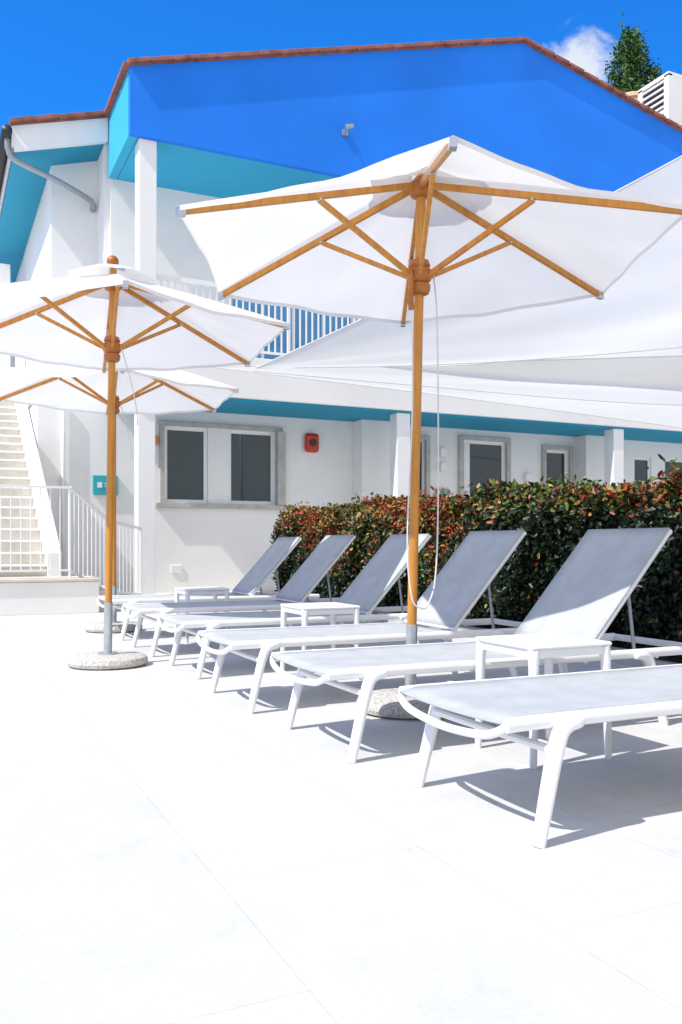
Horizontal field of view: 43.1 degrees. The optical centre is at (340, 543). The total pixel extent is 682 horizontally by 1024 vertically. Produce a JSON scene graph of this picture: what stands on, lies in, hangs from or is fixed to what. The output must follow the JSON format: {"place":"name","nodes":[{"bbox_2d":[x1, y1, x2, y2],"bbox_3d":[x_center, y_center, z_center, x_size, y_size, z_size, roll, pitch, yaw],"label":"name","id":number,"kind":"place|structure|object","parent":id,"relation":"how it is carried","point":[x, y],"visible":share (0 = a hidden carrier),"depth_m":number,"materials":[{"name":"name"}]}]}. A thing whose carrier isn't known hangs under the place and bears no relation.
{"place":"outdoors","nodes":[
{"label":"outdoors","id":0,"kind":"place"},
{"bbox_2d":[232,299,349,358],"bbox_3d":[0.822,-4.390,17.655,6.500,2.480,0.020,0,0,-25],"label":"balcony door glass","id":1,"kind":"object","parent":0,"point":[278,337],"visible":0.07,"depth_m":16.84,"materials":[{"name":"blue glass"}]},
{"bbox_2d":[108,41,523,117],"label":"roof slope","id":2,"kind":"structure","parent":0,"point":[274,56],"depth_m":14.82,"materials":[{"name":"tile"}]},
{"bbox_2d":[0,590,681,1023],"bbox_3d":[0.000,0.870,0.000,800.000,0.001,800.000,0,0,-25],"label":"ground","id":3,"kind":"structure","parent":0,"point":[180,842],"depth_m":2.40,"materials":[{"name":"white tile"}]},
{"bbox_2d":[0,263,9,370],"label":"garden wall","id":4,"kind":"structure","parent":3,"relation":"on","point":[4,279],"depth_m":19.52,"materials":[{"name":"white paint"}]},
{"bbox_2d":[10,356,35,440],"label":"walls","id":5,"kind":"structure","parent":3,"relation":"on","point":[32,412],"depth_m":15.20,"materials":[{"name":"white paint"}]},
{"bbox_2d":[0,575,122,615],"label":"entrance platform","id":6,"kind":"structure","parent":3,"relation":"on","point":[61,594],"depth_m":10.70,"materials":[{"name":"white paint"}]},
{"bbox_2d":[0,367,60,576],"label":"external staircase","id":7,"kind":"structure","parent":6,"relation":"on","point":[20,463],"depth_m":12.85,"materials":[{"name":"white concrete"}]},
{"bbox_2d":[0,484,141,594],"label":"stair railing","id":8,"kind":"object","parent":6,"relation":"on","point":[86,501],"visible":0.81,"depth_m":10.97,"materials":[{"name":"white metal"}]},
{"bbox_2d":[0,363,238,632],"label":"patio umbrella","id":9,"kind":"object","parent":3,"relation":"on","point":[63,388],"visible":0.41,"depth_m":9.00,"materials":[{"name":"fabric"}]},
{"bbox_2d":[0,255,289,669],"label":"patio umbrella","id":10,"kind":"object","parent":3,"relation":"on","point":[111,316],"visible":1,"depth_m":6.38,"materials":[{"name":"fabric"}]},
{"bbox_2d":[174,586,229,643],"bbox_3d":[-1.258,0.633,7.806,0.404,0.475,0.403,0,0,-25],"label":"side table","id":11,"kind":"object","parent":3,"relation":"on","point":[189,591],"visible":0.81,"depth_m":7.67,"materials":[{"name":"white paint"}]},
{"bbox_2d":[97,537,319,640],"bbox_3d":[-1.288,0.401,8.498,2.094,0.946,0.730,0,0,-26],"label":"sun lounger","id":12,"kind":"object","parent":3,"relation":"on","point":[262,569],"visible":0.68,"depth_m":8.53,"materials":[{"name":"white paint"}]},
{"bbox_2d":[121,535,355,656],"bbox_3d":[-0.763,0.397,7.364,2.094,0.955,0.730,0,0,-25],"label":"sun lounger","id":13,"kind":"object","parent":3,"relation":"on","point":[306,578],"visible":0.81,"depth_m":7.39,"materials":[{"name":"white paint"}]},
{"bbox_2d":[158,534,430,679],"bbox_3d":[-0.229,0.399,6.271,2.094,0.950,0.730,0,0,-25],"label":"sun lounger","id":14,"kind":"object","parent":3,"relation":"on","point":[375,580],"visible":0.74,"depth_m":6.25,"materials":[{"name":"white paint"}]},
{"bbox_2d":[280,602,359,679],"bbox_3d":[-0.139,0.633,5.636,0.404,0.475,0.403,0,0,-25],"label":"side table","id":15,"kind":"object","parent":3,"relation":"on","point":[306,610],"visible":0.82,"depth_m":5.53,"materials":[{"name":"white paint"}]},
{"bbox_2d":[36,406,681,593],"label":"ground floor wall","id":16,"kind":"structure","parent":3,"relation":"on","point":[218,547],"depth_m":15.76,"materials":[{"name":"white paint"}]},
{"bbox_2d":[15,161,96,410],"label":"side wall","id":17,"kind":"structure","parent":16,"relation":"on","point":[62,241],"depth_m":15.78,"materials":[{"name":"white paint"}]},
{"bbox_2d":[4,138,95,211],"bbox_3d":[-5.032,-6.458,15.153,0.221,0.748,1.784,0,0,40],"label":"downpipe","id":18,"kind":"object","parent":17,"relation":"attached to","point":[44,174],"visible":1,"depth_m":15.00,"materials":[{"name":"grey metal"}]},
{"bbox_2d":[0,144,103,282],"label":"eave soffit","id":19,"kind":"structure","parent":17,"relation":"on","point":[23,194],"depth_m":16.59,"materials":[{"name":"teal paint"}]},
{"bbox_2d":[0,124,11,193],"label":"gutter","id":20,"kind":"object","parent":19,"relation":"attached to","point":[6,130],"visible":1,"depth_m":14.95,"materials":[{"name":"metal"}]},
{"bbox_2d":[0,126,13,214],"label":"eave fascia side","id":21,"kind":"structure","parent":19,"relation":"attached to","point":[6,173],"depth_m":15.74,"materials":[{"name":"white paint"}]},
{"bbox_2d":[0,115,107,215],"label":"roof eave","id":22,"kind":"object","parent":19,"relation":"attached to","point":[55,120],"visible":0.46,"depth_m":14.80,"materials":[{"name":"ceramic"}]},
{"bbox_2d":[14,118,107,151],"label":"eave fascia","id":23,"kind":"structure","parent":19,"relation":"attached to","point":[43,136],"depth_m":14.82,"materials":[{"name":"white paint"}]},
{"bbox_2d":[61,411,64,574],"bbox_3d":[-4.697,-0.780,14.587,0.060,3.300,0.057,0,0,-25],"label":"wall pipe","id":24,"kind":"object","parent":16,"relation":"attached to","point":[62,491],"depth_m":14.56,"materials":[{"name":"white metal"}]},
{"bbox_2d":[93,475,117,494],"bbox_3d":[-4.062,-1.015,14.905,0.420,0.330,0.056,0,0,-25],"label":"wall sign","id":25,"kind":"object","parent":16,"relation":"attached to","point":[99,484],"visible":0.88,"depth_m":14.85,"materials":[{"name":"teal plastic"}]},
{"bbox_2d":[305,433,318,452],"bbox_3d":[-0.552,-1.935,16.499,0.290,0.370,0.156,0,0,-25],"label":"fire alarm sounder","id":26,"kind":"object","parent":16,"relation":"attached to","point":[311,442],"visible":1,"depth_m":16.44,"materials":[{"name":"red plastic"}]},
{"bbox_2d":[171,448,531,572],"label":"wall lamps","id":27,"kind":"object","parent":16,"relation":"attached to","point":[443,452],"depth_m":17.71,"materials":[{"name":"white paint"}]},
{"bbox_2d":[155,420,573,509],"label":"stone surrounds","id":28,"kind":"object","parent":16,"relation":"attached to","point":[280,467],"visible":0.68,"depth_m":16.18,"materials":[{"name":"grey stone"}]},
{"bbox_2d":[164,426,681,504],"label":"window frames","id":29,"kind":"structure","parent":16,"relation":"attached to","point":[467,443],"depth_m":16.26,"materials":[{"name":"white plastic"}]},
{"bbox_2d":[167,430,681,500],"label":"window glass","id":30,"kind":"object","parent":29,"relation":"in","point":[250,467],"visible":0.52,"depth_m":16.10,"materials":[{"name":"grey glass"}]},
{"bbox_2d":[435,489,449,496],"bbox_3d":[2.090,-0.990,17.801,0.320,0.280,0.046,0,0,-25],"label":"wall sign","id":31,"kind":"object","parent":16,"relation":"attached to","point":[443,492],"visible":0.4,"depth_m":17.80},
{"bbox_2d":[196,530,525,713],"bbox_3d":[0.233,0.395,5.130,2.094,0.959,0.730,0,0,-25],"label":"sun lounger","id":32,"kind":"object","parent":3,"relation":"on","point":[471,569],"visible":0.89,"depth_m":5.14,"materials":[{"name":"white paint"}]},
{"bbox_2d":[134,138,623,594],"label":"pillars","id":33,"kind":"structure","parent":3,"relation":"on","point":[145,262],"depth_m":13.82,"materials":[{"name":"white paint"}]},
{"bbox_2d":[129,43,681,191],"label":"gable wall","id":34,"kind":"structure","parent":33,"relation":"on","point":[524,104],"depth_m":15.56,"materials":[{"name":"blue paint"}]},
{"bbox_2d":[108,70,136,178],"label":"gable side","id":35,"kind":"structure","parent":34,"relation":"attached to","point":[121,142],"depth_m":14.35,"materials":[{"name":"teal paint"}]},
{"bbox_2d":[104,61,129,115],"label":"eave tiles","id":36,"kind":"object","parent":35,"relation":"on","point":[118,82],"visible":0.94,"depth_m":14.20,"materials":[{"name":"brown tile"}]},
{"bbox_2d":[117,138,336,197],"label":"gable soffit","id":37,"kind":"structure","parent":34,"relation":"attached to","point":[189,170],"depth_m":15.05,"materials":[{"name":"teal paint"}]},
{"bbox_2d":[9,36,681,130],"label":"verge tiles","id":38,"kind":"object","parent":34,"relation":"on","point":[187,57],"visible":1,"depth_m":15.09,"materials":[{"name":"tile"}]},
{"bbox_2d":[342,124,353,136],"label":"gable spotlights","id":39,"kind":"object","parent":34,"relation":"attached to","point":[346,129],"visible":0.49,"depth_m":14.94,"materials":[{"name":"grey metal"}]},
{"bbox_2d":[175,135,681,719],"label":"patio umbrella","id":40,"kind":"object","parent":3,"relation":"on","point":[451,227],"visible":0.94,"depth_m":4.59,"materials":[{"name":"fabric"}]},
{"bbox_2d":[270,528,681,763],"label":"sun lounger","id":41,"kind":"object","parent":3,"relation":"on","point":[590,588],"visible":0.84,"depth_m":4.17,"materials":[{"name":"white paint"}]},
{"bbox_2d":[353,419,603,508],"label":"porch piers","id":42,"kind":"structure","parent":3,"relation":"on","point":[371,456],"depth_m":16.80,"materials":[{"name":"white paint"}]},
{"bbox_2d":[182,358,681,431],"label":"balcony slab","id":43,"kind":"structure","parent":42,"relation":"on","point":[256,386],"depth_m":15.40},
{"bbox_2d":[97,143,358,320],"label":"wall","id":44,"kind":"structure","parent":43,"relation":"on","point":[180,253],"depth_m":15.61,"materials":[{"name":"white paint"}]},
{"bbox_2d":[231,298,352,358],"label":"balcony door frames","id":45,"kind":"structure","parent":44,"relation":"in","point":[322,328],"depth_m":16.80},
{"bbox_2d":[157,274,354,355],"bbox_3d":[5.525,-3.730,17.875,18.800,1.200,0.060,0,0,-25],"label":"balcony railing","id":46,"kind":"object","parent":43,"relation":"on","point":[189,281],"visible":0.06,"depth_m":14.74,"materials":[{"name":"white metal"}]},
{"bbox_2d":[201,398,681,443],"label":"porch soffit","id":47,"kind":"structure","parent":43,"relation":"attached to","point":[281,409],"depth_m":16.66,"materials":[{"name":"teal paint"}]},
{"bbox_2d":[308,598,681,663],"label":"planting bed","id":48,"kind":"object","parent":3,"relation":"on","point":[675,658],"depth_m":7.01,"materials":[{"name":"soil"}]},
{"bbox_2d":[270,454,681,658],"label":"hedge","id":49,"kind":"object","parent":48,"relation":"on","point":[556,520],"visible":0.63,"depth_m":7.73,"materials":[{"name":"green plant"}]},
{"bbox_2d":[360,613,679,666],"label":"planting bed kerb","id":50,"kind":"structure","parent":3,"relation":"on","point":[632,662],"depth_m":6.17,"materials":[{"name":"white concrete"}]},
{"bbox_2d":[398,664,681,848],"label":"sun lounger","id":51,"kind":"object","parent":3,"relation":"on","point":[563,706],"visible":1,"depth_m":2.84,"materials":[{"name":"white paint"}]},
{"bbox_2d":[475,633,611,768],"bbox_3d":[0.835,0.633,3.596,0.404,0.475,0.403,0,0,-25],"label":"side table","id":52,"kind":"object","parent":3,"relation":"on","point":[533,648],"visible":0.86,"depth_m":3.49,"materials":[{"name":"white paint"}]},
{"bbox_2d":[603,13,664,92],"bbox_3d":[11.764,-10.080,34.995,3.356,22.808,3.194,0,0,-25],"label":"cypress tree","id":53,"kind":"object","parent":3,"relation":"on","point":[631,58],"visible":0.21,"depth_m":34.58,"materials":[{"name":"green plant"}]},
{"bbox_2d":[0,0,681,133],"label":"sky","id":54,"kind":"structure","parent":0,"point":[57,56],"materials":[{"name":"blue"}]},
{"bbox_2d":[523,42,681,132],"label":"roof slope","id":55,"kind":"structure","parent":0,"point":[578,73],"depth_m":17.52,"materials":[{"name":"tile"}]},
{"bbox_2d":[626,91,637,99],"bbox_3d":[8.158,-10.330,24.382,1.240,4.400,1.240,0,0,-25],"label":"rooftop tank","id":56,"kind":"object","parent":55,"relation":"on","point":[633,94],"visible":0.04,"depth_m":23.79,"materials":[{"name":"beige"}]},
{"bbox_2d":[638,71,681,125],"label":"rooftop air conditioner","id":57,"kind":"object","parent":55,"relation":"on","point":[662,94],"visible":0.17,"depth_m":22.12,"materials":[{"name":"metal"}]},
{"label":"sail mast","id":58,"kind":"object","parent":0,"visible":0},
{"bbox_2d":[212,355,681,427],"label":"shade sail","id":59,"kind":"object","parent":58,"relation":"attached to","point":[647,389],"visible":0.86,"depth_m":13.60,"materials":[{"name":"fabric"}]},
{"bbox_2d":[255,156,681,367],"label":"shade sail","id":60,"kind":"object","parent":58,"relation":"attached to","point":[636,311],"visible":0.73,"depth_m":12.15,"materials":[{"name":"fabric"}]}
]}

